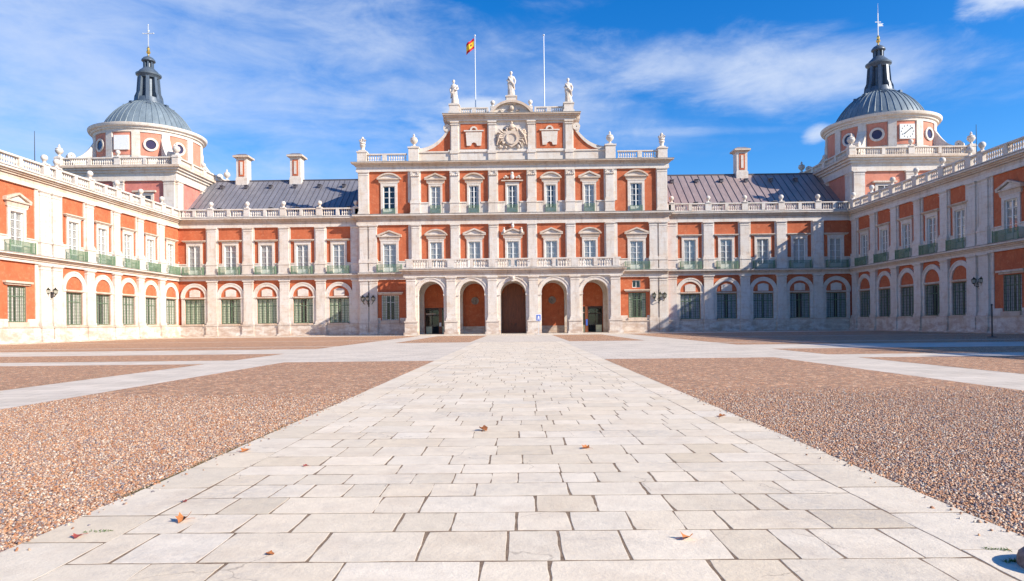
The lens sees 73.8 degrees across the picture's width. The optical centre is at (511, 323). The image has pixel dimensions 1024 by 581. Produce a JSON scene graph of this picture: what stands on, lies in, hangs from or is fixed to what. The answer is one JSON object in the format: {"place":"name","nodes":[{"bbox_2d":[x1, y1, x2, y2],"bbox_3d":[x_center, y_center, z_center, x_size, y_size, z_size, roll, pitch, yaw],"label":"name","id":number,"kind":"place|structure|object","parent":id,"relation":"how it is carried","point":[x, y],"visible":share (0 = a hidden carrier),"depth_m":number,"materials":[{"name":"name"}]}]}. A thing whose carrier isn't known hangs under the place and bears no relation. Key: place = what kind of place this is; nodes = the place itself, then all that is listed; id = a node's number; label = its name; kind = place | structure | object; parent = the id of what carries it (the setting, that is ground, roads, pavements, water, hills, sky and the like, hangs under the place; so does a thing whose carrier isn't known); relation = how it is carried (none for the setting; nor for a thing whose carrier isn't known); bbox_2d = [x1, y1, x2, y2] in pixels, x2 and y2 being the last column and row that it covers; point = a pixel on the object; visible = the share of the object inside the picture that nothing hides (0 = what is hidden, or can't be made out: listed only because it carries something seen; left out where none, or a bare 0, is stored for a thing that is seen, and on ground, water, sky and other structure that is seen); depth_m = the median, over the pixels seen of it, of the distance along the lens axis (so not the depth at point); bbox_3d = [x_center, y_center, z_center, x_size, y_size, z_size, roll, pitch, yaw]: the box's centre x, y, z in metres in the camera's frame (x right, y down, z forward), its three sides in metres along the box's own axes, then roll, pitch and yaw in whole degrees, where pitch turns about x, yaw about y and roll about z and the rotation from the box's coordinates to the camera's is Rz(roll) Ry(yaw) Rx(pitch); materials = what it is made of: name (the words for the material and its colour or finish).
{"place":"outdoors","nodes":[
{"label":"outdoors","id":0,"kind":"place"},
{"bbox_2d":[51,24,229,263],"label":"domed tower","id":1,"kind":"structure","parent":0,"point":[149,142],"depth_m":112.91,"materials":[{"name":"stone"}]},
{"bbox_2d":[96,138,104,151],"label":"round window","id":2,"kind":"structure","parent":1,"relation":"in","point":[100,144],"depth_m":113.32,"materials":[{"name":"stone"}]},
{"bbox_2d":[132,190,155,202],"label":"window","id":3,"kind":"structure","parent":1,"relation":"in","point":[146,193],"depth_m":111.29,"materials":[{"name":"stone"}]},
{"bbox_2d":[143,138,158,151],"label":"round window","id":4,"kind":"structure","parent":1,"relation":"in","point":[150,144],"depth_m":113.26,"materials":[{"name":"stone"}]},
{"bbox_2d":[172,142,185,155],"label":"round window","id":5,"kind":"structure","parent":1,"relation":"in","point":[182,151],"depth_m":116.74,"materials":[{"name":"stone"}]},
{"bbox_2d":[0,341,1023,580],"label":"stone path","id":6,"kind":"structure","parent":0,"point":[370,540],"depth_m":6.19,"materials":[{"name":"beige stone"}]},
{"bbox_2d":[71,533,87,537],"bbox_3d":[-3.394,1.656,5.345,0.098,0.029,0.108,-1,0,-12],"label":"leaf","id":7,"kind":"object","parent":6,"relation":"on","point":[74,535],"visible":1,"depth_m":5.35,"materials":[{"name":"red plant"}]},
{"bbox_2d":[175,512,190,522],"bbox_3d":[-2.761,1.621,5.744,0.126,0.083,0.135,-1,0,1],"label":"leaf","id":8,"kind":"object","parent":6,"relation":"on","point":[180,517],"visible":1,"depth_m":5.75,"materials":[{"name":"orange plant"}]},
{"bbox_2d":[676,531,692,538],"bbox_3d":[1.304,1.588,5.141,0.123,0.059,0.114,-1,0,23],"label":"leaf","id":9,"kind":"object","parent":6,"relation":"on","point":[684,536],"visible":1,"depth_m":5.14,"materials":[{"name":"orange plant"}]},
{"bbox_2d":[983,547,1011,551],"bbox_3d":[3.431,1.599,4.823,0.192,0.027,0.098,-1,0,18],"label":"weed tuft","id":10,"kind":"object","parent":6,"relation":"on","point":[997,549],"visible":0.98,"depth_m":4.83,"materials":[{"name":"green plant"}]},
{"bbox_2d":[1004,558,1015,562],"bbox_3d":[3.349,1.598,4.589,0.144,0.031,0.098,-1,0,-11],"label":"weed tuft","id":11,"kind":"object","parent":6,"relation":"on","point":[1009,560],"visible":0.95,"depth_m":4.58,"materials":[{"name":"green plant"}]},
{"bbox_2d":[1016,546,1023,567],"bbox_3d":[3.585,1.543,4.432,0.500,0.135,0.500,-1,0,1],"label":"stone bollard","id":12,"kind":"object","parent":6,"relation":"on","point":[1020,558],"visible":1,"depth_m":4.51,"materials":[{"name":"stone"}]},
{"bbox_2d":[0,331,1023,551],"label":"gravel bed","id":13,"kind":"object","parent":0,"point":[683,374],"visible":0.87,"depth_m":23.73,"materials":[{"name":"brown gravel"}]},
{"bbox_2d":[115,395,355,497],"bbox_3d":[-3.706,1.690,12.859,0.317,0.018,12.456,-1,0,1],"label":"stone edging","id":14,"kind":"object","parent":13,"relation":"on","point":[131,493],"depth_m":8.26,"materials":[{"name":"beige stone"}]},
{"bbox_2d":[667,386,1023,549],"bbox_3d":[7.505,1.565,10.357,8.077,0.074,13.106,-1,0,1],"label":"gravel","id":15,"kind":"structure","parent":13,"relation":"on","point":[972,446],"depth_m":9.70,"materials":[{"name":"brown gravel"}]},
{"bbox_2d":[989,304,995,336],"bbox_3d":[41.621,-0.243,59.154,0.760,2.910,0.760,-1,0,1],"label":"metal post","id":16,"kind":"object","parent":13,"relation":"on","point":[992,321],"visible":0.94,"depth_m":59.10,"materials":[{"name":"grey metal"}]},
{"bbox_2d":[0,330,1023,531],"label":"courtyard paving","id":17,"kind":"structure","parent":0,"point":[646,347],"depth_m":34.28,"materials":[{"name":"beige stone"}]},
{"bbox_2d":[178,153,358,336],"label":"palace wing","id":18,"kind":"structure","parent":17,"relation":"on","point":[268,257],"depth_m":111.02,"materials":[{"name":"white stone"}]},
{"bbox_2d":[181,240,205,274],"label":"window","id":19,"kind":"structure","parent":18,"relation":"in","point":[194,251],"depth_m":111.34,"materials":[{"name":"white paint"}]},
{"bbox_2d":[185,300,204,323],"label":"window","id":20,"kind":"structure","parent":18,"relation":"in","point":[195,312],"depth_m":111.53,"materials":[{"name":"green paint"}]},
{"bbox_2d":[218,240,241,274],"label":"window","id":21,"kind":"structure","parent":18,"relation":"in","point":[230,249],"depth_m":111.23,"materials":[{"name":"white paint"}]},
{"bbox_2d":[221,299,240,323],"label":"window","id":22,"kind":"structure","parent":18,"relation":"in","point":[225,304],"depth_m":111.45,"materials":[{"name":"green paint"}]},
{"bbox_2d":[254,239,277,272],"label":"window","id":23,"kind":"structure","parent":18,"relation":"in","point":[266,248],"depth_m":111.21,"materials":[{"name":"white paint"}]},
{"bbox_2d":[257,299,276,323],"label":"window","id":24,"kind":"structure","parent":18,"relation":"in","point":[266,307],"depth_m":111.40,"materials":[{"name":"green paint"}]},
{"bbox_2d":[290,239,313,273],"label":"window","id":25,"kind":"structure","parent":18,"relation":"in","point":[302,247],"depth_m":111.15,"materials":[{"name":"white paint"}]},
{"bbox_2d":[294,298,312,322],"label":"window","id":26,"kind":"structure","parent":18,"relation":"in","point":[297,302],"depth_m":111.31,"materials":[{"name":"green paint"}]},
{"bbox_2d":[326,239,349,272],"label":"window","id":27,"kind":"structure","parent":18,"relation":"in","point":[338,246],"depth_m":111.07,"materials":[{"name":"white paint"}]},
{"bbox_2d":[330,298,348,322],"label":"window","id":28,"kind":"structure","parent":18,"relation":"in","point":[335,306],"depth_m":111.26,"materials":[{"name":"green paint"}]},
{"bbox_2d":[351,95,674,335],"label":"palace central block","id":29,"kind":"structure","parent":17,"relation":"on","point":[511,215],"depth_m":109.48,"materials":[{"name":"white stone"}]},
{"bbox_2d":[361,293,374,306],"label":"wall lantern","id":30,"kind":"object","parent":29,"relation":"attached to","point":[367,298],"depth_m":109.26,"materials":[{"name":"brown metal"}]},
{"bbox_2d":[376,173,400,213],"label":"window","id":31,"kind":"structure","parent":29,"relation":"in","point":[389,180],"depth_m":109.78,"materials":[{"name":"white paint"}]},
{"bbox_2d":[377,230,401,271],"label":"window","id":32,"kind":"structure","parent":29,"relation":"in","point":[389,254],"depth_m":109.80,"materials":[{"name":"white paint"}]},
{"bbox_2d":[382,295,398,319],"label":"window","id":33,"kind":"structure","parent":29,"relation":"in","point":[396,297],"depth_m":110.13,"materials":[{"name":"grey glass"}]},
{"bbox_2d":[425,308,443,333],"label":"glazed door","id":34,"kind":"structure","parent":29,"relation":"in","point":[428,330],"depth_m":109.86,"materials":[{"name":"brown glass"}]},
{"bbox_2d":[424,173,445,212],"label":"window","id":35,"kind":"structure","parent":29,"relation":"in","point":[435,180],"depth_m":109.70,"materials":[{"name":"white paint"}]},
{"bbox_2d":[424,229,447,267],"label":"window","id":36,"kind":"structure","parent":29,"relation":"in","point":[435,237],"depth_m":109.70,"materials":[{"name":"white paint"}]},
{"bbox_2d":[449,80,458,103],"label":"statue","id":37,"kind":"object","parent":29,"relation":"on","point":[454,95],"visible":0.99,"depth_m":109.86,"materials":[{"name":"stone"}]},
{"bbox_2d":[463,172,484,212],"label":"window","id":38,"kind":"structure","parent":29,"relation":"in","point":[473,179],"depth_m":109.62,"materials":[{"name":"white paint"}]},
{"bbox_2d":[463,228,485,266],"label":"window","id":39,"kind":"structure","parent":29,"relation":"in","point":[474,238],"depth_m":109.64,"materials":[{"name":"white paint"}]},
{"bbox_2d":[474,35,475,106],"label":"flagpole","id":40,"kind":"object","parent":29,"relation":"on","point":[475,78],"visible":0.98,"depth_m":112.90,"materials":[{"name":"silver metal"}]},
{"bbox_2d":[466,38,473,54],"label":"flag","id":41,"kind":"object","parent":40,"relation":"hanging from","point":[469,46],"visible":1,"depth_m":112.98,"materials":[{"name":"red fabric"}]},
{"bbox_2d":[506,71,515,94],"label":"statue","id":42,"kind":"object","parent":29,"relation":"on","point":[511,84],"visible":0.98,"depth_m":109.96,"materials":[{"name":"stone"}]},
{"bbox_2d":[501,172,522,211],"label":"window","id":43,"kind":"structure","parent":29,"relation":"in","point":[507,182],"depth_m":109.56,"materials":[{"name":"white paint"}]},
{"bbox_2d":[501,228,523,266],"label":"window","id":44,"kind":"structure","parent":29,"relation":"in","point":[512,238],"depth_m":109.58,"materials":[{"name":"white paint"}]},
{"bbox_2d":[502,283,525,332],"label":"wooden door","id":45,"kind":"structure","parent":29,"relation":"in","point":[514,319],"depth_m":109.59,"materials":[{"name":"brown wood"}]},
{"bbox_2d":[543,34,544,111],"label":"flagpole","id":46,"kind":"object","parent":29,"relation":"on","point":[544,72],"visible":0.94,"depth_m":112.79,"materials":[{"name":"silver metal"}]},
{"bbox_2d":[540,171,561,211],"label":"window","id":47,"kind":"structure","parent":29,"relation":"in","point":[550,178],"depth_m":109.48,"materials":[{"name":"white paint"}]},
{"bbox_2d":[540,227,562,265],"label":"window","id":48,"kind":"structure","parent":29,"relation":"in","point":[551,249],"depth_m":109.51,"materials":[{"name":"white paint"}]},
{"bbox_2d":[564,78,572,101],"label":"statue","id":49,"kind":"object","parent":29,"relation":"on","point":[568,94],"visible":0.98,"depth_m":109.66,"materials":[{"name":"stone"}]},
{"bbox_2d":[578,171,599,210],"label":"window","id":50,"kind":"structure","parent":29,"relation":"in","point":[590,179],"depth_m":109.43,"materials":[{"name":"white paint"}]},
{"bbox_2d":[578,227,601,265],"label":"window","id":51,"kind":"structure","parent":29,"relation":"in","point":[589,235],"depth_m":109.43,"materials":[{"name":"white paint"}]},
{"bbox_2d":[583,306,602,331],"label":"glazed door","id":52,"kind":"structure","parent":29,"relation":"in","point":[598,328],"depth_m":109.56,"materials":[{"name":"brown"}]},
{"bbox_2d":[624,227,648,268],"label":"window","id":53,"kind":"structure","parent":29,"relation":"in","point":[638,235],"depth_m":109.35,"materials":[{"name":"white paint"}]},
{"bbox_2d":[624,169,648,210],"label":"window","id":54,"kind":"structure","parent":29,"relation":"in","point":[636,176],"depth_m":109.35,"materials":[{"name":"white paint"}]},
{"bbox_2d":[628,292,645,317],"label":"window","id":55,"kind":"structure","parent":29,"relation":"in","point":[643,294],"depth_m":109.67,"materials":[{"name":"green paint"}]},
{"bbox_2d":[652,290,666,303],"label":"wall lantern","id":56,"kind":"object","parent":29,"relation":"attached to","point":[659,295],"depth_m":108.77,"materials":[{"name":"brown metal"}]},
{"bbox_2d":[536,314,540,333],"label":"information sign","id":57,"kind":"object","parent":17,"relation":"on","point":[538,317],"visible":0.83,"depth_m":100.83,"materials":[{"name":"silver metal"}]},
{"bbox_2d":[0,329,1023,344],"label":"pavement","id":58,"kind":"structure","parent":0,"point":[403,334],"depth_m":99.90,"materials":[{"name":"stone"}]},
{"bbox_2d":[0,0,1023,180],"label":"sky","id":59,"kind":"structure","parent":0,"point":[266,81],"materials":[{"name":"blue"}]},
{"bbox_2d":[798,13,975,254],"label":"domed tower","id":60,"kind":"structure","parent":0,"point":[880,132],"depth_m":111.60,"materials":[{"name":"stone"}]},
{"bbox_2d":[842,133,854,146],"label":"round window","id":61,"kind":"structure","parent":60,"relation":"in","point":[844,140],"depth_m":115.49,"materials":[{"name":"stone"}]},
{"bbox_2d":[869,128,884,141],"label":"round window","id":62,"kind":"structure","parent":60,"relation":"in","point":[876,134],"depth_m":111.97,"materials":[{"name":"stone"}]},
{"bbox_2d":[872,180,897,198],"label":"window","id":63,"kind":"structure","parent":60,"relation":"in","point":[880,184],"depth_m":110.02,"materials":[{"name":"stone"}]},
{"bbox_2d":[924,127,933,140],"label":"round window","id":64,"kind":"structure","parent":60,"relation":"in","point":[929,134],"depth_m":111.83,"materials":[{"name":"stone"}]},
{"label":"ground","id":65,"kind":"structure","parent":0,"visible":0},
{"bbox_2d":[0,131,181,343],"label":"palace wing","id":66,"kind":"structure","parent":65,"relation":"on","point":[103,259],"depth_m":86.17,"materials":[{"name":"white stone"}]},
{"bbox_2d":[7,285,25,321],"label":"window","id":67,"kind":"structure","parent":66,"relation":"in","point":[15,294],"depth_m":75.54,"materials":[{"name":"green paint"}]},
{"bbox_2d":[2,193,32,252],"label":"window","id":68,"kind":"structure","parent":66,"relation":"in","point":[17,204],"depth_m":75.52,"materials":[{"name":"white paint"}]},
{"bbox_2d":[47,288,57,299],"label":"wall lantern","id":69,"kind":"object","parent":66,"relation":"attached to","point":[55,290],"depth_m":80.32,"materials":[{"name":"white glass"}]},
{"bbox_2d":[66,292,81,324],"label":"window","id":70,"kind":"structure","parent":66,"relation":"in","point":[73,312],"depth_m":85.35,"materials":[{"name":"green paint"}]},
{"bbox_2d":[62,213,85,260],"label":"window","id":71,"kind":"structure","parent":66,"relation":"in","point":[73,222],"depth_m":85.04,"materials":[{"name":"white paint"}]},
{"bbox_2d":[96,294,109,324],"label":"window","id":72,"kind":"structure","parent":66,"relation":"in","point":[102,314],"depth_m":91.36,"materials":[{"name":"green paint"}]},
{"bbox_2d":[94,220,113,262],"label":"window","id":73,"kind":"structure","parent":66,"relation":"in","point":[102,228],"depth_m":91.05,"materials":[{"name":"white paint"}]},
{"bbox_2d":[122,296,133,324],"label":"window","id":74,"kind":"structure","parent":66,"relation":"in","point":[127,302],"depth_m":96.97,"materials":[{"name":"green paint"}]},
{"bbox_2d":[120,227,137,266],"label":"window","id":75,"kind":"structure","parent":66,"relation":"in","point":[127,234],"depth_m":97.09,"materials":[{"name":"white paint"}]},
{"bbox_2d":[146,298,155,324],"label":"window","id":76,"kind":"structure","parent":66,"relation":"in","point":[150,302],"depth_m":103.16,"materials":[{"name":"green paint"}]},
{"bbox_2d":[144,232,158,269],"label":"window","id":77,"kind":"structure","parent":66,"relation":"in","point":[149,238],"depth_m":102.72,"materials":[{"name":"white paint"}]},
{"bbox_2d":[166,299,175,324],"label":"window","id":78,"kind":"structure","parent":66,"relation":"in","point":[170,316],"depth_m":108.76,"materials":[{"name":"green paint"}]},
{"bbox_2d":[165,237,178,272],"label":"window","id":79,"kind":"structure","parent":66,"relation":"in","point":[170,243],"depth_m":108.90,"materials":[{"name":"white paint"}]},
{"bbox_2d":[667,147,851,330],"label":"palace wing","id":80,"kind":"structure","parent":65,"relation":"on","point":[758,251],"depth_m":110.13,"materials":[{"name":"white stone"}]},
{"bbox_2d":[680,294,699,318],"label":"window","id":81,"kind":"structure","parent":80,"relation":"in","point":[695,314],"depth_m":110.64,"materials":[{"name":"green paint"}]},
{"bbox_2d":[678,234,701,267],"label":"window","id":82,"kind":"structure","parent":80,"relation":"in","point":[689,253],"depth_m":110.48,"materials":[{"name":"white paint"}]},
{"bbox_2d":[714,234,738,268],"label":"window","id":83,"kind":"structure","parent":80,"relation":"in","point":[726,249],"depth_m":110.39,"materials":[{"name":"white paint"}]},
{"bbox_2d":[717,294,736,318],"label":"window","id":84,"kind":"structure","parent":80,"relation":"in","point":[732,299],"depth_m":110.58,"materials":[{"name":"glass"}]},
{"bbox_2d":[753,293,772,317],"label":"window","id":85,"kind":"structure","parent":80,"relation":"in","point":[768,297],"depth_m":110.53,"materials":[{"name":"green paint"}]},
{"bbox_2d":[751,233,774,267],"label":"window","id":86,"kind":"structure","parent":80,"relation":"in","point":[762,241],"depth_m":110.34,"materials":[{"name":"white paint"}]},
{"bbox_2d":[787,233,811,267],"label":"window","id":87,"kind":"structure","parent":80,"relation":"in","point":[799,247],"depth_m":110.29,"materials":[{"name":"white paint"}]},
{"bbox_2d":[790,293,809,317],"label":"window","id":88,"kind":"structure","parent":80,"relation":"in","point":[805,296],"depth_m":110.45,"materials":[{"name":"green paint"}]},
{"bbox_2d":[826,292,845,316],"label":"window","id":89,"kind":"structure","parent":80,"relation":"in","point":[830,297],"depth_m":110.39,"materials":[{"name":"green paint"}]},
{"bbox_2d":[824,232,848,267],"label":"window","id":90,"kind":"structure","parent":80,"relation":"in","point":[835,241],"depth_m":110.21,"materials":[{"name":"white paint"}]},
{"bbox_2d":[847,132,1023,332],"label":"palace wing","id":91,"kind":"structure","parent":65,"relation":"on","point":[926,249],"depth_m":85.14,"materials":[{"name":"white stone"}]},
{"bbox_2d":[856,227,869,264],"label":"window","id":92,"kind":"structure","parent":91,"relation":"in","point":[864,233],"depth_m":105.91,"materials":[{"name":"white paint"}]},
{"bbox_2d":[861,291,869,316],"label":"window","id":93,"kind":"structure","parent":91,"relation":"in","point":[865,296],"depth_m":105.88,"materials":[{"name":"green paint"}]},
{"bbox_2d":[875,222,889,259],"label":"window","id":94,"kind":"structure","parent":91,"relation":"in","point":[884,233],"depth_m":100.29,"materials":[{"name":"white paint"}]},
{"bbox_2d":[880,289,890,316],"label":"window","id":95,"kind":"structure","parent":91,"relation":"in","point":[885,293],"depth_m":100.49,"materials":[{"name":"green paint"}]},
{"bbox_2d":[896,215,912,257],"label":"window","id":96,"kind":"structure","parent":91,"relation":"in","point":[906,222],"depth_m":94.29,"materials":[{"name":"white paint"}]},
{"bbox_2d":[902,287,913,315],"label":"window","id":97,"kind":"structure","parent":91,"relation":"in","point":[908,292],"depth_m":94.40,"materials":[{"name":"green paint"}]},
{"bbox_2d":[920,208,938,252],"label":"window","id":98,"kind":"structure","parent":91,"relation":"in","point":[931,216],"depth_m":88.57,"materials":[{"name":"white paint"}]},
{"bbox_2d":[926,284,939,315],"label":"window","id":99,"kind":"structure","parent":91,"relation":"in","point":[933,303],"depth_m":88.70,"materials":[{"name":"green paint"}]},
{"bbox_2d":[947,200,967,248],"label":"window","id":100,"kind":"structure","parent":91,"relation":"in","point":[959,210],"depth_m":83.11,"materials":[{"name":"white paint"}]},
{"bbox_2d":[953,282,966,314],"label":"window","id":101,"kind":"structure","parent":91,"relation":"in","point":[960,292],"depth_m":83.39,"materials":[{"name":"green paint"}]},
{"bbox_2d":[971,277,982,286],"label":"wall lantern","id":102,"kind":"object","parent":91,"relation":"attached to","point":[974,279],"depth_m":79.17,"materials":[{"name":"brown metal"}]},
{"bbox_2d":[995,180,1023,239],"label":"window","id":103,"kind":"structure","parent":91,"relation":"in","point":[1009,192],"depth_m":74.24,"materials":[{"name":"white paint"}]},
{"bbox_2d":[1004,274,1021,310],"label":"window","id":104,"kind":"structure","parent":91,"relation":"in","point":[1013,283],"depth_m":74.35,"materials":[{"name":"green paint"}]}
]}

